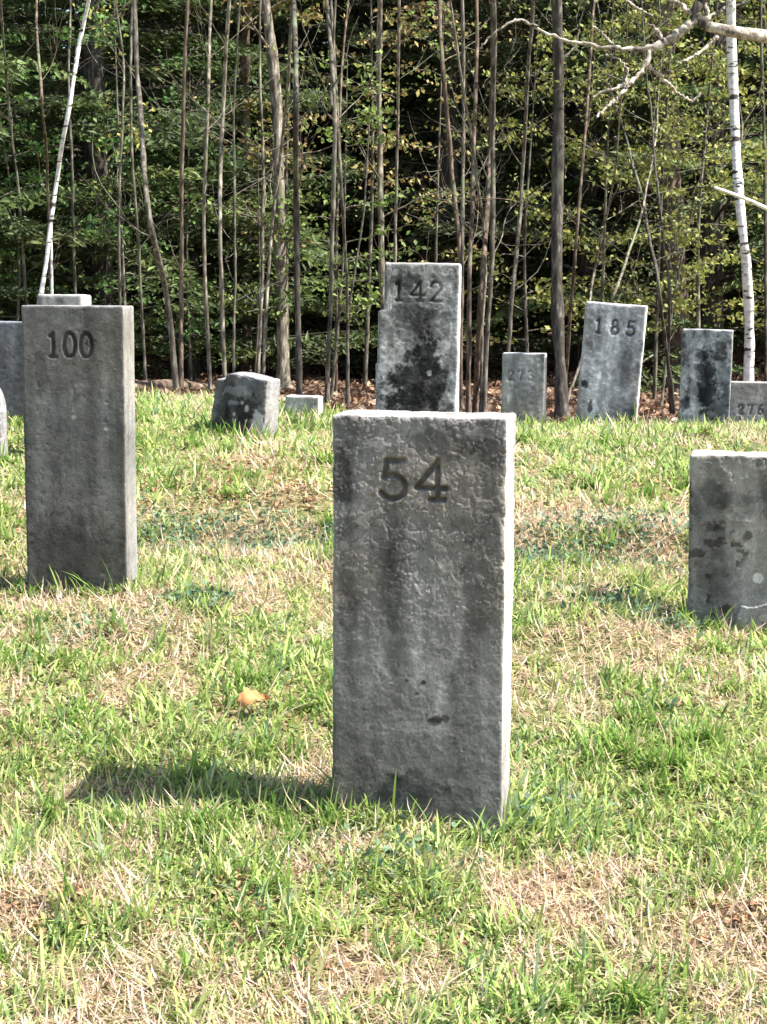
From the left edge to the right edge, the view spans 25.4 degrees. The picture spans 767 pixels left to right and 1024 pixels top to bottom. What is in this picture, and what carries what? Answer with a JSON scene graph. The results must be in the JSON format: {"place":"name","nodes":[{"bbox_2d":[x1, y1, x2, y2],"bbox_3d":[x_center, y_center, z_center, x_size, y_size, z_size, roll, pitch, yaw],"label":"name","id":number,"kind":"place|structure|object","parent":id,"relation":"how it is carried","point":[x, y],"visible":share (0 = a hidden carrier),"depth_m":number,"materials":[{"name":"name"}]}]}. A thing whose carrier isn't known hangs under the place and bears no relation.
{"place":"outdoors","nodes":[
{"label":"outdoors","id":0,"kind":"place"},
{"bbox_2d":[0,328,766,1023],"bbox_3d":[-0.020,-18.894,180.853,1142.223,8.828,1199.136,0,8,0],"label":"ground","id":1,"kind":"structure","parent":0,"point":[302,510],"depth_m":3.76,"materials":[{"name":"beige plant"}]},
{"bbox_2d":[0,388,7,455],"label":"gravestone","id":2,"kind":"object","parent":1,"relation":"on","point":[3,425],"visible":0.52,"depth_m":6.35,"materials":[{"name":"stone"}]},
{"bbox_2d":[0,321,23,422],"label":"gravestone","id":3,"kind":"object","parent":1,"relation":"on","point":[11,363],"visible":0.32,"depth_m":6.98,"materials":[{"name":"stone"}]},
{"bbox_2d":[0,3,80,217],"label":"evergreen tree","id":4,"kind":"object","parent":1,"relation":"on","point":[16,24],"visible":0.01,"depth_m":29.57,"materials":[{"name":"green plant"}]},
{"bbox_2d":[0,32,85,320],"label":"leafy sapling","id":5,"kind":"object","parent":1,"relation":"on","point":[37,179],"visible":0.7,"depth_m":12.54,"materials":[{"name":"green plant"}]},
{"bbox_2d":[0,0,102,293],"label":"young tree","id":6,"kind":"object","parent":1,"relation":"on","point":[42,106],"visible":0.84,"depth_m":11.52,"materials":[{"name":"brown plant"}]},
{"bbox_2d":[0,0,110,304],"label":"young tree","id":7,"kind":"object","parent":1,"relation":"on","point":[15,164],"visible":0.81,"depth_m":12.17,"materials":[{"name":"brown plant"}]},
{"bbox_2d":[37,294,91,304],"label":"gravestone","id":8,"kind":"object","parent":1,"relation":"on","point":[61,299],"visible":0.09,"depth_m":6.35,"materials":[{"name":"stone"}]},
{"bbox_2d":[13,45,116,312],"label":"evergreen tree","id":9,"kind":"object","parent":1,"relation":"on","point":[51,126],"visible":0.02,"depth_m":23.12,"materials":[{"name":"green plant"}]},
{"bbox_2d":[0,64,133,320],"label":"evergreen tree","id":10,"kind":"object","parent":1,"relation":"on","point":[67,254],"visible":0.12,"depth_m":13.93,"materials":[{"name":"green plant"}]},
{"bbox_2d":[32,7,105,271],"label":"evergreen tree","id":11,"kind":"object","parent":1,"relation":"on","point":[66,12],"depth_m":34.94,"materials":[{"name":"green plant"}]},
{"bbox_2d":[21,305,136,594],"bbox_3d":[-0.834,-0.101,4.679,0.287,0.931,0.107,1,8,8],"label":"gravestone","id":12,"kind":"object","parent":1,"relation":"on","point":[79,430],"visible":0.84,"depth_m":4.62,"materials":[{"name":"stone"}]},
{"bbox_2d":[0,20,172,338],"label":"evergreen tree","id":13,"kind":"object","parent":1,"relation":"on","point":[28,227],"visible":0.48,"depth_m":12.87,"materials":[{"name":"green plant"}]},
{"bbox_2d":[0,0,176,335],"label":"evergreen tree","id":14,"kind":"object","parent":1,"relation":"on","point":[64,8],"visible":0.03,"depth_m":18.71,"materials":[{"name":"green plant"}]},
{"bbox_2d":[4,1,178,276],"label":"evergreen tree","id":15,"kind":"object","parent":1,"relation":"on","point":[75,139],"depth_m":26.50,"materials":[{"name":"green plant"}]},
{"bbox_2d":[68,0,128,293],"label":"young tree","id":16,"kind":"object","parent":1,"relation":"on","point":[72,208],"visible":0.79,"depth_m":12.02,"materials":[{"name":"brown plant"}]},
{"bbox_2d":[37,0,163,301],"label":"birch tree","id":17,"kind":"object","parent":1,"relation":"on","point":[49,245],"visible":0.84,"depth_m":11.19,"materials":[{"name":"white plant"}]},
{"bbox_2d":[37,154,193,349],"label":"leafy sapling","id":18,"kind":"object","parent":1,"relation":"on","point":[113,163],"visible":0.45,"depth_m":12.87,"materials":[{"name":"green plant"}]},
{"bbox_2d":[73,0,160,304],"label":"young tree","id":19,"kind":"object","parent":1,"relation":"on","point":[119,160],"visible":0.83,"depth_m":11.32,"materials":[{"name":"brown plant"}]},
{"bbox_2d":[51,0,193,307],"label":"leafy sapling","id":20,"kind":"object","parent":1,"relation":"on","point":[110,224],"visible":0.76,"depth_m":12.36,"materials":[{"name":"green plant"}]},
{"bbox_2d":[68,0,179,389],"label":"young tree","id":21,"kind":"object","parent":1,"relation":"on","point":[169,317],"visible":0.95,"depth_m":10.40,"materials":[{"name":"brown plant"}]},
{"bbox_2d":[73,0,208,379],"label":"young tree","id":22,"kind":"object","parent":1,"relation":"on","point":[138,237],"visible":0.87,"depth_m":11.63,"materials":[{"name":"brown plant"}]},
{"bbox_2d":[51,8,256,283],"bbox_3d":[-3.307,-8.578,28.836,6.222,11.964,6.260,4,8,27],"label":"evergreen tree","id":23,"kind":"object","parent":1,"relation":"on","point":[156,164],"depth_m":28.68,"materials":[{"name":"green plant"}]},
{"bbox_2d":[6,0,303,361],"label":"evergreen tree","id":24,"kind":"object","parent":1,"relation":"on","point":[139,357],"depth_m":23.09,"materials":[{"name":"green plant"}]},
{"bbox_2d":[127,0,188,389],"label":"young tree","id":25,"kind":"object","parent":1,"relation":"on","point":[181,297],"visible":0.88,"depth_m":10.79,"materials":[{"name":"brown plant"}]},
{"bbox_2d":[0,0,365,359],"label":"evergreen tree","id":26,"kind":"object","parent":1,"relation":"on","point":[92,75],"visible":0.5,"depth_m":13.64,"materials":[{"name":"green plant"}]},
{"bbox_2d":[141,0,230,377],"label":"young tree","id":27,"kind":"object","parent":1,"relation":"on","point":[221,286],"visible":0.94,"depth_m":10.86,"materials":[{"name":"brown plant"}]},
{"bbox_2d":[0,0,378,380],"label":"evergreen tree","id":28,"kind":"object","parent":1,"relation":"on","point":[249,244],"visible":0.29,"depth_m":14.96,"materials":[{"name":"green plant"}]},
{"bbox_2d":[132,39,266,381],"bbox_3d":[-1.580,-2.257,13.121,1.359,2.750,0.992,6,9,37],"label":"leafy sapling","id":29,"kind":"object","parent":1,"relation":"on","point":[190,330],"visible":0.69,"depth_m":13.00,"materials":[{"name":"green plant"}]},
{"bbox_2d":[4,0,414,376],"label":"evergreen tree","id":30,"kind":"object","parent":1,"relation":"on","point":[217,369],"visible":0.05,"depth_m":17.54,"materials":[{"name":"green plant"}]},
{"bbox_2d":[147,0,281,371],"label":"young tree","id":31,"kind":"object","parent":1,"relation":"on","point":[244,72],"visible":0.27,"depth_m":14.94,"materials":[{"name":"brown plant"}]},
{"bbox_2d":[109,0,324,391],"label":"young tree","id":32,"kind":"object","parent":1,"relation":"on","point":[204,207],"visible":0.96,"depth_m":10.99,"materials":[{"name":"brown plant"}]},
{"bbox_2d":[98,0,337,372],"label":"young tree","id":33,"kind":"object","parent":1,"relation":"on","point":[234,241],"visible":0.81,"depth_m":11.84,"materials":[{"name":"brown plant"}]},
{"bbox_2d":[211,372,279,438],"bbox_3d":[-0.584,-0.379,7.079,0.267,0.401,0.142,8,10,21],"label":"gravestone","id":34,"kind":"object","parent":1,"relation":"on","point":[241,398],"visible":0.61,"depth_m":7.00,"materials":[{"name":"stone"}]},
{"bbox_2d":[172,127,321,372],"bbox_3d":[-1.096,-1.897,13.096,1.042,2.051,1.484,-2,8,-14],"label":"leafy sapling","id":35,"kind":"object","parent":1,"relation":"on","point":[231,298],"visible":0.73,"depth_m":13.03,"materials":[{"name":"green plant"}]},
{"bbox_2d":[238,683,268,706],"bbox_3d":[-0.290,0.412,3.784,0.070,0.032,0.056,-10,48,-14],"label":"fallen leaf","id":36,"kind":"object","parent":1,"relation":"on","point":[248,695],"visible":0.98,"depth_m":3.78,"materials":[{"name":"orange plant"}]},
{"bbox_2d":[190,0,319,373],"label":"young tree","id":37,"kind":"object","parent":1,"relation":"on","point":[260,303],"visible":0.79,"depth_m":12.82,"materials":[{"name":"brown plant"}]},
{"bbox_2d":[195,0,320,388],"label":"maple tree","id":38,"kind":"object","parent":1,"relation":"on","point":[283,360],"visible":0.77,"depth_m":13.13,"materials":[{"name":"brown plant"}]},
{"bbox_2d":[109,0,415,355],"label":"evergreen tree","id":39,"kind":"object","parent":1,"relation":"on","point":[232,94],"depth_m":25.06,"materials":[{"name":"green plant"}]},
{"bbox_2d":[29,0,504,375],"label":"evergreen tree","id":40,"kind":"object","parent":1,"relation":"on","point":[354,232],"visible":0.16,"depth_m":16.90,"materials":[{"name":"green plant"}]},
{"bbox_2d":[219,0,344,349],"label":"leafy sapling","id":41,"kind":"object","parent":1,"relation":"on","point":[305,15],"visible":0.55,"depth_m":13.88,"materials":[{"name":"green plant"}]},
{"bbox_2d":[125,0,465,364],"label":"evergreen tree","id":42,"kind":"object","parent":1,"relation":"on","point":[308,275],"visible":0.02,"depth_m":22.29,"materials":[{"name":"green plant"}]},
{"bbox_2d":[226,0,371,374],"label":"young tree","id":43,"kind":"object","parent":1,"relation":"on","point":[276,183],"visible":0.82,"depth_m":12.08,"materials":[{"name":"brown plant"}]},
{"bbox_2d":[285,395,322,415],"bbox_3d":[-0.383,-0.438,8.158,0.168,0.243,0.093,3,8,12],"label":"gravestone","id":44,"kind":"object","parent":1,"relation":"on","point":[310,401],"visible":0.34,"depth_m":8.11,"materials":[{"name":"stone"}]},
{"bbox_2d":[277,0,358,394],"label":"young tree","id":45,"kind":"object","parent":1,"relation":"on","point":[298,345],"visible":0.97,"depth_m":10.76,"materials":[{"name":"brown plant"}]},
{"bbox_2d":[315,0,369,404],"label":"young tree","id":46,"kind":"object","parent":1,"relation":"on","point":[348,300],"visible":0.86,"depth_m":11.48,"materials":[{"name":"brown plant"}]},
{"bbox_2d":[108,0,590,374],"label":"evergreen tree","id":47,"kind":"object","parent":1,"relation":"on","point":[425,103],"visible":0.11,"depth_m":17.94,"materials":[{"name":"green plant"}]},
{"bbox_2d":[278,0,420,402],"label":"young tree","id":48,"kind":"object","parent":1,"relation":"on","point":[331,43],"visible":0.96,"depth_m":10.97,"materials":[{"name":"brown plant"}]},
{"bbox_2d":[273,45,435,396],"bbox_3d":[-0.178,-2.041,12.174,1.106,2.545,1.175,-5,9,-33],"label":"leafy sapling","id":49,"kind":"object","parent":1,"relation":"on","point":[345,119],"visible":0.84,"depth_m":12.12,"materials":[{"name":"green plant"}]},
{"bbox_2d":[286,0,437,390],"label":"leafy sapling","id":50,"kind":"object","parent":1,"relation":"on","point":[371,184],"visible":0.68,"depth_m":13.49,"materials":[{"name":"green plant"}]},
{"bbox_2d":[272,0,470,397],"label":"young tree","id":51,"kind":"object","parent":1,"relation":"on","point":[337,221],"visible":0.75,"depth_m":12.23,"materials":[{"name":"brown plant"}]},
{"bbox_2d":[34,485,723,898],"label":"weeds","id":52,"kind":"object","parent":1,"relation":"on","point":[518,553],"visible":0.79,"depth_m":5.02,"materials":[{"name":"green plant"}]},
{"bbox_2d":[0,395,766,1022],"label":"leaf crumbs","id":53,"kind":"object","parent":1,"relation":"on","point":[346,965],"visible":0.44,"depth_m":3.07,"materials":[{"name":"brown plant"}]},
{"bbox_2d":[326,0,465,262],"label":"young tree","id":54,"kind":"object","parent":1,"relation":"on","point":[397,148],"visible":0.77,"depth_m":11.31,"materials":[{"name":"brown plant"}]},
{"bbox_2d":[342,0,484,309],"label":"young tree","id":55,"kind":"object","parent":1,"relation":"on","point":[381,263],"visible":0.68,"depth_m":12.37,"materials":[{"name":"brown plant"}]},
{"bbox_2d":[376,262,461,411],"bbox_3d":[0.149,-0.629,7.336,0.356,0.887,0.115,2,8,8],"label":"gravestone","id":56,"kind":"object","parent":1,"relation":"on","point":[418,348],"visible":0.75,"depth_m":7.27,"materials":[{"name":"stone"}]},
{"bbox_2d":[332,409,516,833],"bbox_3d":[0.078,0.271,3.313,0.336,0.929,0.144,2,8,11],"label":"gravestone","id":57,"kind":"object","parent":1,"relation":"on","point":[423,542],"visible":0.92,"depth_m":3.23,"materials":[{"name":"stone"}]},
{"bbox_2d":[326,0,527,317],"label":"evergreen tree","id":58,"kind":"object","parent":1,"relation":"on","point":[412,83],"visible":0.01,"depth_m":25.64,"materials":[{"name":"green plant"}]},
{"bbox_2d":[371,0,499,345],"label":"leafy sapling","id":59,"kind":"object","parent":1,"relation":"on","point":[437,46],"visible":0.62,"depth_m":13.14,"materials":[{"name":"green plant"}]},
{"bbox_2d":[134,357,763,423],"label":"leaf litter","id":60,"kind":"object","parent":1,"relation":"on","point":[369,403],"visible":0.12,"depth_m":13.88,"materials":[{"name":"brown plant"}]},
{"bbox_2d":[135,379,215,389],"bbox_3d":[-1.389,-0.822,11.242,0.098,0.125,0.856,5,9,34],"label":"fallen log","id":61,"kind":"object","parent":60,"relation":"on","point":[165,383],"visible":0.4,"depth_m":11.11,"materials":[{"name":"brown wood"}]},
{"bbox_2d":[202,0,696,372],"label":"evergreen tree","id":62,"kind":"object","parent":1,"relation":"on","point":[449,245],"visible":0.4,"depth_m":16.21,"materials":[{"name":"green plant"}]},
{"bbox_2d":[392,85,513,293],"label":"evergreen tree","id":63,"kind":"object","parent":1,"relation":"on","point":[416,147],"depth_m":35.73,"materials":[{"name":"green plant"}]},
{"bbox_2d":[380,0,529,408],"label":"young tree","id":64,"kind":"object","parent":1,"relation":"on","point":[449,147],"visible":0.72,"depth_m":11.72,"materials":[{"name":"brown plant"}]},
{"bbox_2d":[425,0,504,412],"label":"young tree","id":65,"kind":"object","parent":1,"relation":"on","point":[475,404],"visible":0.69,"depth_m":10.71,"materials":[{"name":"brown plant"}]},
{"bbox_2d":[423,0,513,411],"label":"young tree","id":66,"kind":"object","parent":1,"relation":"on","point":[478,190],"visible":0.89,"depth_m":10.51,"materials":[{"name":"brown plant"}]},
{"bbox_2d":[409,0,541,408],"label":"young tree","id":67,"kind":"object","parent":1,"relation":"on","point":[462,205],"visible":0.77,"depth_m":11.07,"materials":[{"name":"brown plant"}]},
{"bbox_2d":[404,20,552,329],"bbox_3d":[2.022,-7.609,29.546,4.862,9.722,4.444,0,8,0],"label":"evergreen tree","id":68,"kind":"object","parent":1,"relation":"on","point":[497,190],"depth_m":29.49,"materials":[{"name":"green plant"}]},
{"bbox_2d":[262,0,695,372],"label":"evergreen tree","id":69,"kind":"object","parent":1,"relation":"on","point":[513,170],"visible":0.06,"depth_m":20.80,"materials":[{"name":"green plant"}]},
{"bbox_2d":[440,0,587,411],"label":"young tree","id":70,"kind":"object","parent":1,"relation":"on","point":[492,250],"visible":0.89,"depth_m":10.57,"materials":[{"name":"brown plant"}]},
{"bbox_2d":[397,0,633,352],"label":"evergreen tree","id":71,"kind":"object","parent":1,"relation":"on","point":[500,188],"visible":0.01,"depth_m":25.20,"materials":[{"name":"green plant"}]},
{"bbox_2d":[502,352,546,424],"bbox_3d":[0.740,-0.570,8.947,0.229,0.538,0.094,2,8,12],"label":"gravestone","id":72,"kind":"object","parent":1,"relation":"on","point":[524,381],"visible":0.6,"depth_m":8.89,"materials":[{"name":"stone"}]},
{"bbox_2d":[443,21,623,352],"bbox_3d":[1.016,-2.224,12.817,1.376,2.858,1.156,-2,8,-12],"label":"leafy sapling","id":73,"kind":"object","parent":1,"relation":"on","point":[520,94],"visible":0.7,"depth_m":12.62,"materials":[{"name":"green plant"}]},
{"bbox_2d":[465,0,607,412],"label":"young tree","id":74,"kind":"object","parent":1,"relation":"on","point":[468,406],"visible":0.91,"depth_m":10.59,"materials":[{"name":"brown plant"}]},
{"bbox_2d":[429,0,644,411],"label":"young tree","id":75,"kind":"object","parent":1,"relation":"on","point":[516,253],"visible":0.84,"depth_m":10.94,"materials":[{"name":"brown plant"}]},
{"bbox_2d":[308,0,766,372],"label":"evergreen tree","id":76,"kind":"object","parent":1,"relation":"on","point":[582,263],"visible":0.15,"depth_m":17.72,"materials":[{"name":"green plant"}]},
{"bbox_2d":[426,4,654,336],"bbox_3d":[3.306,-9.040,34.644,5.899,11.274,5.863,1,8,8],"label":"evergreen tree","id":77,"kind":"object","parent":1,"relation":"on","point":[540,188],"depth_m":35.06,"materials":[{"name":"green plant"}]},
{"bbox_2d":[551,0,598,418],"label":"maple tree","id":78,"kind":"object","parent":1,"relation":"on","point":[561,408],"visible":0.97,"depth_m":10.32,"materials":[{"name":"brown plant"}]},
{"bbox_2d":[499,8,655,316],"bbox_3d":[3.557,-8.314,31.091,4.898,10.713,5.358,0,8,3],"label":"evergreen tree","id":79,"kind":"object","parent":1,"relation":"on","point":[598,131],"depth_m":30.96,"materials":[{"name":"green plant"}]},
{"bbox_2d":[520,0,678,334],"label":"leafy sapling","id":80,"kind":"object","parent":1,"relation":"on","point":[620,28],"visible":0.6,"depth_m":12.13,"materials":[{"name":"green plant"}]},
{"bbox_2d":[542,0,660,375],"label":"young tree","id":81,"kind":"object","parent":1,"relation":"on","point":[577,229],"visible":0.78,"depth_m":11.17,"materials":[{"name":"brown plant"}]},
{"bbox_2d":[576,301,647,425],"bbox_3d":[1.180,-0.694,8.843,0.316,0.781,0.109,6,9,11],"label":"gravestone","id":82,"kind":"object","parent":1,"relation":"on","point":[611,358],"visible":0.72,"depth_m":8.78,"materials":[{"name":"stone"}]},
{"bbox_2d":[500,0,727,413],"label":"young tree","id":83,"kind":"object","parent":1,"relation":"on","point":[671,384],"visible":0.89,"depth_m":11.00,"materials":[{"name":"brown plant"}]},
{"bbox_2d":[463,0,766,394],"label":"evergreen tree","id":84,"kind":"object","parent":1,"relation":"on","point":[717,279],"visible":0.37,"depth_m":15.71,"materials":[{"name":"green plant"}]},
{"bbox_2d":[521,0,715,399],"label":"young tree","id":85,"kind":"object","parent":1,"relation":"on","point":[616,272],"visible":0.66,"depth_m":10.94,"materials":[{"name":"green plant"}]},
{"bbox_2d":[479,0,766,210],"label":"overhanging tree","id":86,"kind":"object","parent":1,"relation":"on","point":[731,31],"visible":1,"depth_m":8.35,"materials":[{"name":"grey plant"}]},
{"bbox_2d":[497,4,766,317],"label":"evergreen tree","id":87,"kind":"object","parent":1,"relation":"on","point":[615,133],"visible":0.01,"depth_m":25.39,"materials":[{"name":"green plant"}]},
{"bbox_2d":[505,0,766,354],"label":"evergreen tree","id":88,"kind":"object","parent":1,"relation":"on","point":[757,85],"visible":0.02,"depth_m":20.43,"materials":[{"name":"green plant"}]},
{"bbox_2d":[525,0,766,300],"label":"leafy sapling","id":89,"kind":"object","parent":1,"relation":"on","point":[611,193],"visible":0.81,"depth_m":10.77,"materials":[{"name":"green plant"}]},
{"bbox_2d":[565,0,745,401],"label":"leafy sapling","id":90,"kind":"object","parent":1,"relation":"on","point":[662,189],"visible":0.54,"depth_m":13.01,"materials":[{"name":"green plant"}]},
{"bbox_2d":[564,0,766,413],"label":"young tree","id":91,"kind":"object","parent":1,"relation":"on","point":[664,249],"visible":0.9,"depth_m":10.96,"materials":[{"name":"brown plant"}]},
{"bbox_2d":[646,0,689,388],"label":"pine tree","id":92,"kind":"object","parent":1,"relation":"on","point":[675,182],"visible":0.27,"depth_m":15.16,"materials":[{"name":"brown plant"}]},
{"bbox_2d":[599,30,766,358],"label":"evergreen tree","id":93,"kind":"object","parent":1,"relation":"on","point":[725,212],"visible":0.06,"depth_m":19.09,"materials":[{"name":"green plant"}]},
{"bbox_2d":[606,0,766,328],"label":"leafy sapling","id":94,"kind":"object","parent":1,"relation":"on","point":[705,64],"visible":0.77,"depth_m":11.89,"materials":[{"name":"green plant"}]},
{"bbox_2d":[613,0,766,406],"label":"young tree","id":95,"kind":"object","parent":1,"relation":"on","point":[674,296],"visible":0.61,"depth_m":12.59,"materials":[{"name":"green plant"}]},
{"bbox_2d":[617,17,766,345],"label":"evergreen tree","id":96,"kind":"object","parent":1,"relation":"on","point":[732,233],"visible":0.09,"depth_m":21.22,"materials":[{"name":"green plant"}]},
{"bbox_2d":[632,15,766,349],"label":"evergreen tree","id":97,"kind":"object","parent":1,"relation":"on","point":[643,253],"depth_m":30.11,"materials":[{"name":"green plant"}]},
{"bbox_2d":[678,329,732,424],"bbox_3d":[1.636,-0.602,8.641,0.255,0.653,0.094,3,8,12],"label":"gravestone","id":98,"kind":"object","parent":1,"relation":"on","point":[706,371],"visible":0.73,"depth_m":8.58,"materials":[{"name":"stone"}]},
{"bbox_2d":[685,0,766,331],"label":"leafy sapling","id":99,"kind":"object","parent":1,"relation":"on","point":[757,146],"visible":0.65,"depth_m":12.64,"materials":[{"name":"green plant"}]},
{"bbox_2d":[687,449,766,634],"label":"gravestone","id":100,"kind":"object","parent":1,"relation":"on","point":[727,555],"visible":0.76,"depth_m":4.37,"materials":[{"name":"stone"}]},
{"bbox_2d":[703,0,766,380],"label":"birch tree","id":101,"kind":"object","parent":1,"relation":"on","point":[738,187],"visible":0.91,"depth_m":10.65,"materials":[{"name":"white plant"}]},
{"bbox_2d":[713,0,766,381],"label":"young tree","id":102,"kind":"object","parent":1,"relation":"on","point":[764,197],"visible":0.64,"depth_m":11.63,"materials":[{"name":"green plant"}]},
{"bbox_2d":[729,381,766,424],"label":"gravestone","id":103,"kind":"object","parent":1,"relation":"on","point":[748,399],"visible":0.37,"depth_m":8.76,"materials":[{"name":"stone"}]}
]}

